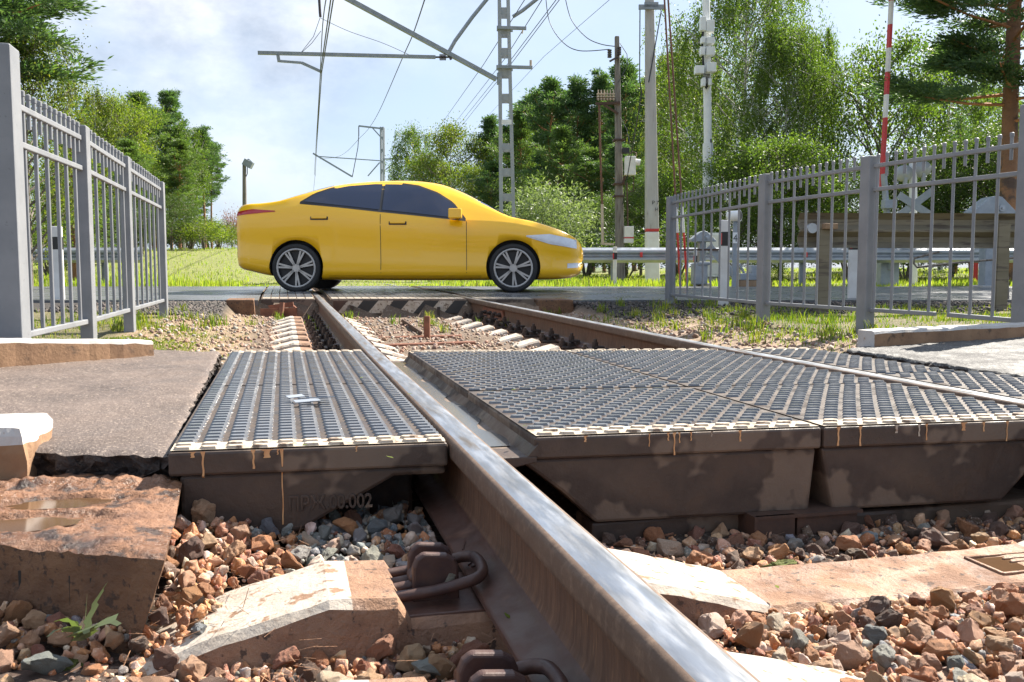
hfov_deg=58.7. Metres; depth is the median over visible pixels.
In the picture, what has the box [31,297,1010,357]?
verge grass
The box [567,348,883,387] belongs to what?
deck plate
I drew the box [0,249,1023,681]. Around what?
ground
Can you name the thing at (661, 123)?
birch tree
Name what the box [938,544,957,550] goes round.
ballast stone
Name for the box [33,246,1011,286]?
meadow grass
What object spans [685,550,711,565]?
ballast stone
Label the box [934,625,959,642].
ballast stone
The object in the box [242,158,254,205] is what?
floodlight pole
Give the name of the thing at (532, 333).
rail fastening
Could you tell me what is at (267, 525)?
ballast stone
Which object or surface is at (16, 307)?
fence
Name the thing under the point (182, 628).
ballast fines
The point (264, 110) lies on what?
sky
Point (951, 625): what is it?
ballast stone
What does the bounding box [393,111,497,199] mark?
leafy tree
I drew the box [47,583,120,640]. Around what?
weed
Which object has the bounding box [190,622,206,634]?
ballast stone
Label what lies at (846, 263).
bush
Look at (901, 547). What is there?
ballast stone
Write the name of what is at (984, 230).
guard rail
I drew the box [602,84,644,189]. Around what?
pine tree
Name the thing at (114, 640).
ballast stone
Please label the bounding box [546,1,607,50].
service wire
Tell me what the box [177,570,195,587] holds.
ballast stone
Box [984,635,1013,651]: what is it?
ballast stone
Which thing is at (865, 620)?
ballast stone
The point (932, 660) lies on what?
ballast stone
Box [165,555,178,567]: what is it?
ballast stone
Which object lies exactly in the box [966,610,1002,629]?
ballast stone
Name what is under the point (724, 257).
bollard
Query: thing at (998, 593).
ballast stone
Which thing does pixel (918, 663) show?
ballast stone
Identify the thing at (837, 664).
ballast stone
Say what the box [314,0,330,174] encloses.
contact wire
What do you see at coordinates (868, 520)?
ballast stone
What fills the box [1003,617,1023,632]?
ballast stone
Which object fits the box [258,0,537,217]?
catenary mast
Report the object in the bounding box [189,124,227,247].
pine tree
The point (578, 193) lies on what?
leafy tree
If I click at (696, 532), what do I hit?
ballast stone
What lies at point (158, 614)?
ballast stone
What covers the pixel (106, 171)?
birch tree
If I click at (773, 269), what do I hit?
bush
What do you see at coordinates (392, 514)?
ballast stone
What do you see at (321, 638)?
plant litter
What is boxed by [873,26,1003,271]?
birch tree
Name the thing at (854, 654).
ballast stone
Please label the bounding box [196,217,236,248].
bush
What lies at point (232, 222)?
bush
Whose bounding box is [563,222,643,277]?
bush
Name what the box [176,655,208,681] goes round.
ballast stone
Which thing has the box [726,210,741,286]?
dwarf signal
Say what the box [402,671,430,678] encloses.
ballast stone
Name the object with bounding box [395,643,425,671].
ballast stone
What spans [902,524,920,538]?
ballast stone
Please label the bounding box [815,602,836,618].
ballast stone
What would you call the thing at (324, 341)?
rail fastening
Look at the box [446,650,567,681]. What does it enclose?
rail clip
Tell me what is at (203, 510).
ballast stone
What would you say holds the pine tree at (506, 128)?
on the ground at (554, 495)
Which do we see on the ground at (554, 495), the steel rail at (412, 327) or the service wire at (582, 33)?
the steel rail at (412, 327)
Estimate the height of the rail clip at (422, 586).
0.092 m
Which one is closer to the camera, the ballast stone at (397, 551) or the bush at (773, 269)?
the ballast stone at (397, 551)
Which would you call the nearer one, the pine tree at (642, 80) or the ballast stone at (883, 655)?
the ballast stone at (883, 655)
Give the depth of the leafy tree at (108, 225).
26.70 m
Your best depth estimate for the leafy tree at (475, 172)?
51.10 m
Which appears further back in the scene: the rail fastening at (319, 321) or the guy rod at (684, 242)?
the guy rod at (684, 242)
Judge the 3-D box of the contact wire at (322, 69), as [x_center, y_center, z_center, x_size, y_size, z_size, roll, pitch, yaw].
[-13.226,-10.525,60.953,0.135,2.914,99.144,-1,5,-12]
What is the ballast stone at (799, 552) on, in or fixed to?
on the ballast at (97, 652)
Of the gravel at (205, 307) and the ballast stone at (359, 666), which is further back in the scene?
the gravel at (205, 307)
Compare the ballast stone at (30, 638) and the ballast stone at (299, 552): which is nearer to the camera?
the ballast stone at (30, 638)
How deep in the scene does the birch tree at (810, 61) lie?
23.99 m
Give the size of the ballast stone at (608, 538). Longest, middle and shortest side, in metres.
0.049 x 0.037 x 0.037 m
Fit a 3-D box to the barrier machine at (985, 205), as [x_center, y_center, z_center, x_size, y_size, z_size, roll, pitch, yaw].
[7.562,-1.553,14.417,0.700,1.463,0.450,0,5,0]
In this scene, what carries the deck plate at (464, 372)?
on the ground at (554, 495)
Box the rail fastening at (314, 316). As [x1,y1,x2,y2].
[305,313,320,322]
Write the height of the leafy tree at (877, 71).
6.832 m
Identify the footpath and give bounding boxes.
[0,350,222,498]
[843,337,1023,377]
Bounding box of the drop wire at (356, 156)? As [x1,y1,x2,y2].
[352,136,358,176]
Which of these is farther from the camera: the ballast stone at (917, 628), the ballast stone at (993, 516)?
the ballast stone at (993, 516)
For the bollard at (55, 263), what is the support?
on the ground at (554, 495)
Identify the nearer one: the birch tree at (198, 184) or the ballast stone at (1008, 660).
the ballast stone at (1008, 660)
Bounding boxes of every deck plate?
[168,382,447,537]
[210,349,389,386]
[261,286,314,305]
[314,286,466,302]
[408,349,681,397]
[411,286,533,305]
[468,387,820,521]
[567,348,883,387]
[692,382,1023,507]
[741,347,954,373]
[881,371,1023,399]
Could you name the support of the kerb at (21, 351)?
on the ground at (554, 495)
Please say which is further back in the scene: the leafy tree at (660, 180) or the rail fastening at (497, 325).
the leafy tree at (660, 180)
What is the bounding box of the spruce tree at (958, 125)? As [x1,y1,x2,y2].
[941,110,972,273]
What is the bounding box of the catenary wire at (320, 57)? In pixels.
[315,0,325,172]
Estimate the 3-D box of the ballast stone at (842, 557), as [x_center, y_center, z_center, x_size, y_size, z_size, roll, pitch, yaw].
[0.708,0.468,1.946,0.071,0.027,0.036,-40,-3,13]
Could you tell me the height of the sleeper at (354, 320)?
0.216 m
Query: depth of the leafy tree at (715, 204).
21.96 m
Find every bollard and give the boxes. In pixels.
[52,226,64,298]
[613,247,616,284]
[718,220,727,305]
[847,248,857,297]
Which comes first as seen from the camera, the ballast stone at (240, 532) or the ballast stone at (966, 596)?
the ballast stone at (966, 596)
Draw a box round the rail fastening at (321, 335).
[311,327,331,341]
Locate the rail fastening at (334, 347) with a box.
[323,344,338,349]
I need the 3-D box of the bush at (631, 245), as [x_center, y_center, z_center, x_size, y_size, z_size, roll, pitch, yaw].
[3.748,-2.866,28.858,3.938,2.008,4.259,-1,5,-18]
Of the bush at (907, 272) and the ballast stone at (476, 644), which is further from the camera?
the bush at (907, 272)
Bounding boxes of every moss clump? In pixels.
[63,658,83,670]
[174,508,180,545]
[760,559,804,567]
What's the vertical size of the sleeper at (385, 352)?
0.216 m
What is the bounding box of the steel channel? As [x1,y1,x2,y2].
[738,498,862,537]
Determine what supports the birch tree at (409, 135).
on the ground at (554, 495)
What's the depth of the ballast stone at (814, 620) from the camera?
1.53 m
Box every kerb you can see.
[0,338,153,366]
[0,413,52,479]
[857,322,1023,346]
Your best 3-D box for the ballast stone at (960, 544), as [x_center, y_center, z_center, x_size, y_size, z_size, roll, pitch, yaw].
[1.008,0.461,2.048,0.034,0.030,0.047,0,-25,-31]
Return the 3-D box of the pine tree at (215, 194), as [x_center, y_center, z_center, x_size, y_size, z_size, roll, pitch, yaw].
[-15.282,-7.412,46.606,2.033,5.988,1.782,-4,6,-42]
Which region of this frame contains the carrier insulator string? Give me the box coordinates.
[318,0,321,16]
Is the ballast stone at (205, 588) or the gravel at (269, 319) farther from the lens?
the gravel at (269, 319)
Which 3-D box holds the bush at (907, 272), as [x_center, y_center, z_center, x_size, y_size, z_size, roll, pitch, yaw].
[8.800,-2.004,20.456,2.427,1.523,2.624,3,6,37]
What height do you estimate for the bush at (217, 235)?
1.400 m
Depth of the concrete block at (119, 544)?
1.48 m
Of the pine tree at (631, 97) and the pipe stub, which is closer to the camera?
the pipe stub
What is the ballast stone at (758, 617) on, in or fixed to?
on the ground at (554, 495)
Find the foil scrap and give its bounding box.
[285,394,334,402]
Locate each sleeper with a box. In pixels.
[130,541,1023,678]
[268,338,557,349]
[269,322,493,329]
[269,333,539,343]
[270,329,521,337]
[271,318,473,324]
[271,325,506,333]
[275,316,471,321]
[284,344,573,356]
[337,651,1023,681]
[386,355,404,360]
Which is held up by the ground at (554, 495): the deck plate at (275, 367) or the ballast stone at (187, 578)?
the deck plate at (275, 367)
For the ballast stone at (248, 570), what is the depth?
1.65 m
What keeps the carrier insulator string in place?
hanging from the catenary mast at (504, 71)
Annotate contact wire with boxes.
[313,0,333,190]
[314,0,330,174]
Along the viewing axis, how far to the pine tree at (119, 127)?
41.08 m
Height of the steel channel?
0.071 m
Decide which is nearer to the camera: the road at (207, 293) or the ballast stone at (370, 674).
the ballast stone at (370, 674)
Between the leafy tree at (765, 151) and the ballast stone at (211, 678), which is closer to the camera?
the ballast stone at (211, 678)
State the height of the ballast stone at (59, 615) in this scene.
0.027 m
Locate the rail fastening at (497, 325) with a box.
[494,316,510,328]
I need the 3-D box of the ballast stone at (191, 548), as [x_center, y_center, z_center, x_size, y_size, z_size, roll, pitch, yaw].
[-0.599,0.395,1.692,0.062,0.043,0.036,-44,26,-28]
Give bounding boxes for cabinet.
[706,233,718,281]
[736,263,771,286]
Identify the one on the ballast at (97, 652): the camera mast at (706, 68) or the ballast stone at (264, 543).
the ballast stone at (264, 543)
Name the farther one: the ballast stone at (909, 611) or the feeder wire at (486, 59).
the feeder wire at (486, 59)
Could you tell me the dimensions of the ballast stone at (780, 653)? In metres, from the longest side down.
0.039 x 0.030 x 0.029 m
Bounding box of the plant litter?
[65,509,1013,681]
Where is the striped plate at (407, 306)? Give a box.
[333,301,466,315]
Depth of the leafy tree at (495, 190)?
45.10 m
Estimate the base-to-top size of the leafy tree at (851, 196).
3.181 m
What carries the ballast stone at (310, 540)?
on the ballast at (97, 652)
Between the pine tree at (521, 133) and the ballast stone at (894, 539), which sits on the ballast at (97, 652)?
the ballast stone at (894, 539)
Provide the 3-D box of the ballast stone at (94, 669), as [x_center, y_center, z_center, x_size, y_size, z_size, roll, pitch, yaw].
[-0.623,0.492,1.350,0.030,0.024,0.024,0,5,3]
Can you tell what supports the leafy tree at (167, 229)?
on the ground at (554, 495)
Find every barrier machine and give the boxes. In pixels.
[679,231,731,286]
[964,196,1014,287]
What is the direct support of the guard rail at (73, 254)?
on the ground at (554, 495)
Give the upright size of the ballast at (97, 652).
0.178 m
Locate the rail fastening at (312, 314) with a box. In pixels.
[304,310,318,319]
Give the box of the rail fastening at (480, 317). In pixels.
[472,311,486,321]
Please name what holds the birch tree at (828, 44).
on the ground at (554, 495)
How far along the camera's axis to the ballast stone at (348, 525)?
1.92 m
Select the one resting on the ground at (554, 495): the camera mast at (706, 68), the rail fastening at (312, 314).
the camera mast at (706, 68)
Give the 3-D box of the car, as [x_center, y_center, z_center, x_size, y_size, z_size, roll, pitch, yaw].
[-1.314,-1.424,12.437,4.505,1.470,2.263,0,5,0]
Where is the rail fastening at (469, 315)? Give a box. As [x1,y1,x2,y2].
[462,308,476,318]
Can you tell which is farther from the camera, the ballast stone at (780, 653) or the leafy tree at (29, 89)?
the leafy tree at (29, 89)
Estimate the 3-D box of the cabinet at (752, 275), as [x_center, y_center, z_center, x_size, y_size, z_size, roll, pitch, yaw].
[4.029,-1.091,15.262,0.550,0.425,0.450,0,5,0]
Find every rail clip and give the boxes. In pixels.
[388,542,487,617]
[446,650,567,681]
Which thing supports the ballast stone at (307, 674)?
on the ballast at (97, 652)
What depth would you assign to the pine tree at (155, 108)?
43.34 m
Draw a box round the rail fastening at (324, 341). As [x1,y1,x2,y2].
[313,332,335,347]
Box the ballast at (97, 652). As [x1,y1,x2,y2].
[0,500,1023,681]
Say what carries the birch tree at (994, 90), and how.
on the ground at (554, 495)
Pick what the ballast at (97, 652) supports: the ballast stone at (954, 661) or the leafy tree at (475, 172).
the ballast stone at (954, 661)
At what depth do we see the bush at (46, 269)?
20.87 m
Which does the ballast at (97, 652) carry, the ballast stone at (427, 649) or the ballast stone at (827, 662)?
the ballast stone at (827, 662)
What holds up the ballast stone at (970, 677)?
on the sleeper at (763, 669)
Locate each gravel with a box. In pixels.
[34,285,1010,320]
[127,311,857,364]
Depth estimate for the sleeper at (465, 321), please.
8.61 m
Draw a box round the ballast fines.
[1,516,1023,681]
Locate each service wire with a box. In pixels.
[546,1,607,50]
[565,0,614,46]
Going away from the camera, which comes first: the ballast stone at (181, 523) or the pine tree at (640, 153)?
the ballast stone at (181, 523)
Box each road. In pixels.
[33,286,265,305]
[455,286,1011,305]
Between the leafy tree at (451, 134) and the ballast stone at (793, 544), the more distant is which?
the leafy tree at (451, 134)
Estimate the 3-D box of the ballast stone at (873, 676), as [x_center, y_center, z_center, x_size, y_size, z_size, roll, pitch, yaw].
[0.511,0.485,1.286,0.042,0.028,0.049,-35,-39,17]
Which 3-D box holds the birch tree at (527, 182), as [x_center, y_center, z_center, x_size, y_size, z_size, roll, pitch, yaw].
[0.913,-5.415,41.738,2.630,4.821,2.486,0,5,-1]
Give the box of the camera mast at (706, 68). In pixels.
[694,0,715,229]
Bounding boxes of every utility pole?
[595,36,640,280]
[622,0,663,281]
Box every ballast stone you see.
[0,621,20,647]
[0,649,14,672]
[0,675,13,681]
[3,600,32,622]
[18,630,40,647]
[20,651,73,674]
[21,609,45,628]
[30,644,45,654]
[46,611,64,627]
[47,631,71,647]
[80,663,103,674]
[103,631,124,649]
[124,676,173,681]
[128,635,149,652]
[148,606,168,625]
[152,645,178,672]
[154,593,175,611]
[163,671,177,678]
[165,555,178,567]
[174,515,190,532]
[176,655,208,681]
[177,536,204,566]
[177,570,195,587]
[177,585,202,606]
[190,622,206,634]
[191,499,215,525]
[197,582,214,597]
[200,675,227,681]
[201,532,217,547]
[209,667,224,677]
[222,540,246,565]
[229,524,251,539]
[237,564,256,578]
[247,569,269,583]
[251,535,273,552]
[259,517,279,534]
[259,667,271,681]
[266,554,280,565]
[267,567,285,577]
[272,646,300,669]
[280,550,303,569]
[291,545,310,562]
[296,663,320,681]
[302,531,319,546]
[310,649,330,665]
[316,670,351,681]
[318,525,330,539]
[321,547,337,560]
[323,537,340,553]
[332,517,358,536]
[344,509,361,524]
[353,528,366,543]
[355,659,373,670]
[356,667,381,679]
[361,544,383,559]
[365,634,395,660]
[367,518,387,534]
[382,544,405,558]
[383,503,403,523]
[383,554,395,567]
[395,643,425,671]
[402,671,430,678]
[407,513,421,522]
[407,522,422,533]
[411,657,440,678]
[422,645,430,654]
[428,653,455,680]
[445,573,455,581]
[449,639,489,666]
[602,532,615,544]
[613,538,632,546]
[630,547,650,555]
[643,526,664,542]
[656,538,683,556]
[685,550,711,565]
[688,525,704,539]
[698,612,726,638]
[700,550,713,558]
[711,522,729,536]
[725,533,744,544]
[726,550,739,563]
[730,609,752,630]
[733,621,763,649]
[742,546,763,562]
[749,530,767,545]
[750,612,766,624]
[766,612,785,631]
[767,543,788,559]
[768,608,779,613]
[771,534,786,543]
[771,647,787,660]
[778,624,794,637]
[787,537,803,550]
[789,628,808,651]
[795,547,805,558]
[805,541,823,554]
[805,644,819,661]
[808,609,822,626]
[808,657,833,668]
[809,625,826,641]
[813,643,833,652]
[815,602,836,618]
[827,629,850,646]
[832,659,843,670]
[833,610,852,623]
[834,637,870,670]
[835,535,861,551]
[835,554,857,561]
[837,622,856,639]
[839,521,859,534]
[839,677,863,681]
[845,548,868,559]
[857,600,868,608]
[858,608,876,623]
[859,615,875,628]
[861,624,887,644]
[862,670,887,681]
[864,515,874,527]
[866,595,891,616]
[872,643,895,668]
[874,607,902,628]
[886,626,899,638]
[887,534,903,544]
[895,541,912,554]
[895,665,912,673]
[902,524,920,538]
[902,634,924,653]
[903,606,918,618]
[907,618,930,639]
[908,592,925,605]
[908,666,938,681]
[909,657,929,670]
[914,611,937,626]
[915,539,930,551]
[918,527,950,547]
[920,635,936,646]
[921,652,942,670]
[922,638,953,657]
[926,605,948,620]
[930,586,955,612]
[934,526,947,531]
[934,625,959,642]
[936,509,950,527]
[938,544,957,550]
[938,619,956,631]
[940,531,959,542]
[946,655,964,671]
[951,539,969,549]
[952,667,967,681]
[956,517,978,536]
[956,617,983,644]
[957,673,988,681]
[962,592,982,604]
[963,648,984,665]
[965,669,987,680]
[966,603,985,613]
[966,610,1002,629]
[970,532,989,543]
[980,512,997,521]
[981,661,1001,677]
[984,629,1006,636]
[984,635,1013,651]
[988,521,1009,536]
[991,588,1008,605]
[992,582,1018,592]
[995,592,1023,616]
[998,651,1017,671]
[1003,505,1023,518]
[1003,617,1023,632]
[1004,671,1023,681]
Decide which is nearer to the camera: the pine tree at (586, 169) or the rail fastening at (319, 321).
the rail fastening at (319, 321)
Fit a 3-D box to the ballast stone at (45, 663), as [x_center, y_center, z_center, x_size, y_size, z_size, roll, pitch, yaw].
[-0.688,0.474,1.338,0.034,0.035,0.075,15,-1,39]
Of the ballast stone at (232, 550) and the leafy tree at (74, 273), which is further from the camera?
the leafy tree at (74, 273)
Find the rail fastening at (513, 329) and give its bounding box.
[507,320,524,332]
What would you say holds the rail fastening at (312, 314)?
on the sleeper at (354, 320)
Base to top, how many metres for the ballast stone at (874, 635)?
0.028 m
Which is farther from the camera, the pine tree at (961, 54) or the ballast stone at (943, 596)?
the pine tree at (961, 54)
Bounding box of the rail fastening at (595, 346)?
[582,339,604,349]
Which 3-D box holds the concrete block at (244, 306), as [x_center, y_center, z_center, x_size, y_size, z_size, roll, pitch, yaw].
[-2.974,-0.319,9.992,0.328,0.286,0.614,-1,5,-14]
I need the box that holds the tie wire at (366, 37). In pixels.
[321,18,406,53]
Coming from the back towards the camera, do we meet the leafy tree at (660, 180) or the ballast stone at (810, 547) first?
the leafy tree at (660, 180)
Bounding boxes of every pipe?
[378,335,461,338]
[385,341,474,346]
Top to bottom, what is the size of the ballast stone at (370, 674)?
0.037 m
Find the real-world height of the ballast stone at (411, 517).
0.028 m
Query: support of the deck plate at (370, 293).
on the ground at (554, 495)
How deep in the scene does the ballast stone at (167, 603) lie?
1.49 m
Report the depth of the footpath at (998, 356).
3.91 m
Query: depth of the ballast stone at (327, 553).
1.78 m
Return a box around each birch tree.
[30,130,136,223]
[68,81,122,236]
[154,115,213,248]
[384,120,438,181]
[510,170,560,226]
[626,30,753,241]
[640,0,877,272]
[715,10,866,275]
[789,15,856,207]
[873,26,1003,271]
[934,82,1023,195]
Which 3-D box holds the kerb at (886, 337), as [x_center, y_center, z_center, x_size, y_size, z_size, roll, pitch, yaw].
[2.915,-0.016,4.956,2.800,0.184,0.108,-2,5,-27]
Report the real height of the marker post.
0.850 m
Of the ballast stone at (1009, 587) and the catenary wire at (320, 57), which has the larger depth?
the catenary wire at (320, 57)
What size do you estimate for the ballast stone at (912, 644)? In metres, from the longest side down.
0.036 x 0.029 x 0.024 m
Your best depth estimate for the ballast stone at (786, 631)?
1.47 m
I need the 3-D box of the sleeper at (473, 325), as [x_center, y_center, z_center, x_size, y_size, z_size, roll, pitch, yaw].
[-0.874,-0.075,8.364,2.845,0.216,0.280,-1,5,-14]
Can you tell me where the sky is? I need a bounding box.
[6,0,1023,266]
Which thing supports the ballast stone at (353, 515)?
on the ballast at (97, 652)
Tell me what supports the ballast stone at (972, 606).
on the ground at (554, 495)
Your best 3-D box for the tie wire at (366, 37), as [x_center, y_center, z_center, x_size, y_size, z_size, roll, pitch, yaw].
[-3.318,-6.932,20.757,2.053,0.733,0.012,-1,5,-14]
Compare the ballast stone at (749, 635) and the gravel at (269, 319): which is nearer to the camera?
the ballast stone at (749, 635)
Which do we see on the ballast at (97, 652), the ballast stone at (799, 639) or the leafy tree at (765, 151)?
the ballast stone at (799, 639)
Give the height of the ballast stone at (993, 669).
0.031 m
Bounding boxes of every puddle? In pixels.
[0,517,82,531]
[6,498,113,509]
[964,551,1023,574]
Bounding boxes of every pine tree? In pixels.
[0,0,113,87]
[92,157,119,242]
[95,105,138,185]
[103,89,180,247]
[112,138,156,216]
[129,106,191,248]
[148,87,197,243]
[152,137,210,247]
[182,159,221,220]
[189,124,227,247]
[202,140,229,248]
[463,113,509,212]
[463,160,523,211]
[467,124,544,197]
[483,86,549,167]
[484,104,543,207]
[507,75,585,208]
[507,144,546,210]
[525,123,598,229]
[533,88,604,186]
[551,74,602,219]
[553,146,613,274]
[574,126,623,271]
[576,67,622,272]
[580,141,658,230]
[596,54,658,271]
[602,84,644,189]
[612,123,667,269]
[621,52,700,200]
[621,71,694,202]
[856,0,1023,285]
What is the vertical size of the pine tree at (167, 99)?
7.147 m
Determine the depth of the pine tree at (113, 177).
28.56 m
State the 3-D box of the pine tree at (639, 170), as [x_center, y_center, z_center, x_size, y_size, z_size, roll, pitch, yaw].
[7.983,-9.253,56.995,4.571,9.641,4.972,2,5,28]
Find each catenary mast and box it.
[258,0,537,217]
[313,125,405,180]
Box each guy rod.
[664,0,681,285]
[667,0,686,274]
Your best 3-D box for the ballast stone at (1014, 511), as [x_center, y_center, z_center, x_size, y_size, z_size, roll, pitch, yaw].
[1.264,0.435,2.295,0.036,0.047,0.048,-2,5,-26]
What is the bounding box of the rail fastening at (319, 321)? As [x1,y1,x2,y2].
[308,319,325,330]
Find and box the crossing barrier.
[876,0,898,285]
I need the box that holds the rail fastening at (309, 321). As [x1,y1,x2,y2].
[306,316,322,326]
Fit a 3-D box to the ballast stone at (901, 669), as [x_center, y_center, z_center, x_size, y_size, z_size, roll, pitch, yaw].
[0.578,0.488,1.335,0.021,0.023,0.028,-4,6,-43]
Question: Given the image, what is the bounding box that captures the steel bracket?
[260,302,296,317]
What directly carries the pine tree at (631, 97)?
on the ground at (554, 495)
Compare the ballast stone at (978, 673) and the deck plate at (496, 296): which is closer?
the ballast stone at (978, 673)
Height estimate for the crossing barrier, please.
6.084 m
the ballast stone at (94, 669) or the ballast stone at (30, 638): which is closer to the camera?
the ballast stone at (94, 669)
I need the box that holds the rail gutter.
[392,357,538,467]
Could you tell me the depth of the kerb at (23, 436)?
1.91 m
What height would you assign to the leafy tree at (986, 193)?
3.654 m
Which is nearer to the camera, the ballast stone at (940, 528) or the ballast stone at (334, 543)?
the ballast stone at (334, 543)
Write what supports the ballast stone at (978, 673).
on the sleeper at (763, 669)
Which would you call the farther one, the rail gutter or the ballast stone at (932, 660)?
the rail gutter
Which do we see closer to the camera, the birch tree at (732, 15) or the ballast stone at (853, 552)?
the ballast stone at (853, 552)
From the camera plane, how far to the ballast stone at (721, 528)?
2.13 m
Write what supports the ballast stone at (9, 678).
on the ground at (554, 495)
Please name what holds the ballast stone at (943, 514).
on the ground at (554, 495)
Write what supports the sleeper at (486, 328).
on the ground at (554, 495)
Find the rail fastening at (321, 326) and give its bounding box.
[309,323,328,335]
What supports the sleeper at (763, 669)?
on the ground at (554, 495)
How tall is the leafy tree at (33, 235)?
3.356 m
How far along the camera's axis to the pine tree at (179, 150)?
35.39 m
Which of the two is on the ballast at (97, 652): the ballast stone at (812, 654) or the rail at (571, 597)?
the ballast stone at (812, 654)
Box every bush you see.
[32,223,103,274]
[137,215,234,249]
[166,205,231,248]
[167,215,236,248]
[175,216,228,249]
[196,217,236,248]
[220,203,236,248]
[495,166,610,247]
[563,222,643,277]
[583,222,690,277]
[609,216,716,274]
[743,263,797,277]
[785,208,934,280]
[899,263,962,280]
[926,263,978,276]
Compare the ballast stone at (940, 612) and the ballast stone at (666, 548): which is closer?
the ballast stone at (940, 612)
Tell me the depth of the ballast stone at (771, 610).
1.58 m
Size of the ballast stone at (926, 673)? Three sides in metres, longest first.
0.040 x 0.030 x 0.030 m
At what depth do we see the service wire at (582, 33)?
21.07 m
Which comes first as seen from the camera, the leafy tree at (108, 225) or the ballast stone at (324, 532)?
the ballast stone at (324, 532)
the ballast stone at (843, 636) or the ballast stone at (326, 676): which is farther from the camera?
the ballast stone at (843, 636)
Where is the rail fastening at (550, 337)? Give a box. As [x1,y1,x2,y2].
[538,328,558,342]
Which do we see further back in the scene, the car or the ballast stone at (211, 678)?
the car
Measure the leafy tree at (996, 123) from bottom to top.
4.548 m
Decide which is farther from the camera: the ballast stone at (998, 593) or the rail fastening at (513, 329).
the rail fastening at (513, 329)
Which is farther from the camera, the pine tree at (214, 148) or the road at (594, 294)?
the pine tree at (214, 148)
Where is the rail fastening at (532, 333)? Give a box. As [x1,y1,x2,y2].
[521,324,540,337]
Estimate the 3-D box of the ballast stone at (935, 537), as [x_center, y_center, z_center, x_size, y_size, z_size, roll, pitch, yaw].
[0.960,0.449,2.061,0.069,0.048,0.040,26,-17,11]
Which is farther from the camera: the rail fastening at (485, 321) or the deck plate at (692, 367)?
the rail fastening at (485, 321)
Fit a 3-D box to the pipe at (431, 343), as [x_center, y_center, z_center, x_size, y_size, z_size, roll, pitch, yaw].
[-0.640,0.028,6.577,0.784,0.034,0.032,-2,5,-22]
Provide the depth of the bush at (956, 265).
20.16 m
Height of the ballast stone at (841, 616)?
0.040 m
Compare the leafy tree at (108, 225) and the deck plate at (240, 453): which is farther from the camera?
the leafy tree at (108, 225)
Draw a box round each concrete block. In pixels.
[0,473,181,655]
[226,298,254,315]
[532,298,573,313]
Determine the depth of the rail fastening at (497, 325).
8.03 m
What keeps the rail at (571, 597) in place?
on the sleeper at (763, 669)
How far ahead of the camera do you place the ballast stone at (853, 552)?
1.96 m
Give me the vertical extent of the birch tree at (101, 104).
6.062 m
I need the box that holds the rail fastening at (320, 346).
[316,337,339,349]
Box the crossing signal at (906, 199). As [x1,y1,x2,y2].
[897,161,934,284]
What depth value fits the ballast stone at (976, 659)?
1.37 m
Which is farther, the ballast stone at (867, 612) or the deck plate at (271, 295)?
the deck plate at (271, 295)
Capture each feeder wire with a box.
[361,0,424,136]
[435,0,524,132]
[451,0,541,127]
[457,0,555,126]
[460,0,558,127]
[482,0,608,121]
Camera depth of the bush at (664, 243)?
29.65 m
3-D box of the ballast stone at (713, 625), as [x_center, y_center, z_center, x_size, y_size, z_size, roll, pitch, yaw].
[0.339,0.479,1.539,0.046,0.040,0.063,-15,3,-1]
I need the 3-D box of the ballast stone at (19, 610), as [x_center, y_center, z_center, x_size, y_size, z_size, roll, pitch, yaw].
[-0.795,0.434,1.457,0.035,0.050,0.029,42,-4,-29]
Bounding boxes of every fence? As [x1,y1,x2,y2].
[0,43,168,338]
[665,104,1023,333]
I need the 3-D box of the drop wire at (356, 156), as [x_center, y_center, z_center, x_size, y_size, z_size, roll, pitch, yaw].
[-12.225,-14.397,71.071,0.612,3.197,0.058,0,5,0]
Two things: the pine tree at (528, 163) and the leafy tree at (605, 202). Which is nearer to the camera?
the leafy tree at (605, 202)
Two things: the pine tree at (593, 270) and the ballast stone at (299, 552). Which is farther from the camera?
the pine tree at (593, 270)
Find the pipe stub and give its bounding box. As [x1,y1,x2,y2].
[424,316,429,338]
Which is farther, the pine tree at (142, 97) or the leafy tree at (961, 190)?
the pine tree at (142, 97)
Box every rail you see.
[33,248,142,280]
[309,289,760,681]
[382,283,1023,408]
[402,319,421,334]
[582,248,1013,284]
[797,213,1014,313]
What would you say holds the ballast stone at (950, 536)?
on the ballast at (97, 652)
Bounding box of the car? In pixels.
[237,181,582,291]
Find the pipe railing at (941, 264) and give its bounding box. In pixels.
[913,251,1012,298]
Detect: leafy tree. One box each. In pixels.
[1,16,111,286]
[28,136,69,245]
[30,187,109,269]
[31,67,119,280]
[79,85,174,247]
[93,199,147,247]
[106,190,186,253]
[146,193,203,249]
[392,150,456,186]
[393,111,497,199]
[431,155,498,201]
[468,171,541,218]
[526,180,614,247]
[559,189,643,275]
[592,178,679,275]
[623,161,701,263]
[678,147,811,266]
[701,126,855,280]
[772,150,892,272]
[804,14,957,178]
[815,150,908,212]
[848,142,977,269]
[887,131,999,276]
[901,120,1018,212]
[939,110,1019,212]
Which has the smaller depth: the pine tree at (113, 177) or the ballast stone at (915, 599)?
the ballast stone at (915, 599)
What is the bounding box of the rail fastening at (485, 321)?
[482,313,497,324]
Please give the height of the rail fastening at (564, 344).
0.103 m
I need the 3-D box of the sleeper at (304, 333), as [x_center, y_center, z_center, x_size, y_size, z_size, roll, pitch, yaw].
[-0.638,0.007,7.427,2.845,0.215,0.280,-1,5,-14]
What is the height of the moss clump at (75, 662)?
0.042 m
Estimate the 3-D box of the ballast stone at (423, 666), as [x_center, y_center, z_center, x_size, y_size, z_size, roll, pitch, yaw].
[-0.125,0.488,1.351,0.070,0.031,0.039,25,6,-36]
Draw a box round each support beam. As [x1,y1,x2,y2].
[325,475,412,519]
[576,510,737,541]
[857,487,1023,526]
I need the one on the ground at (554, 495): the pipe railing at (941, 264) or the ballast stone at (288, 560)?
the pipe railing at (941, 264)
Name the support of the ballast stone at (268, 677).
on the ground at (554, 495)
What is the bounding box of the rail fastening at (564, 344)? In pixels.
[557,333,579,348]

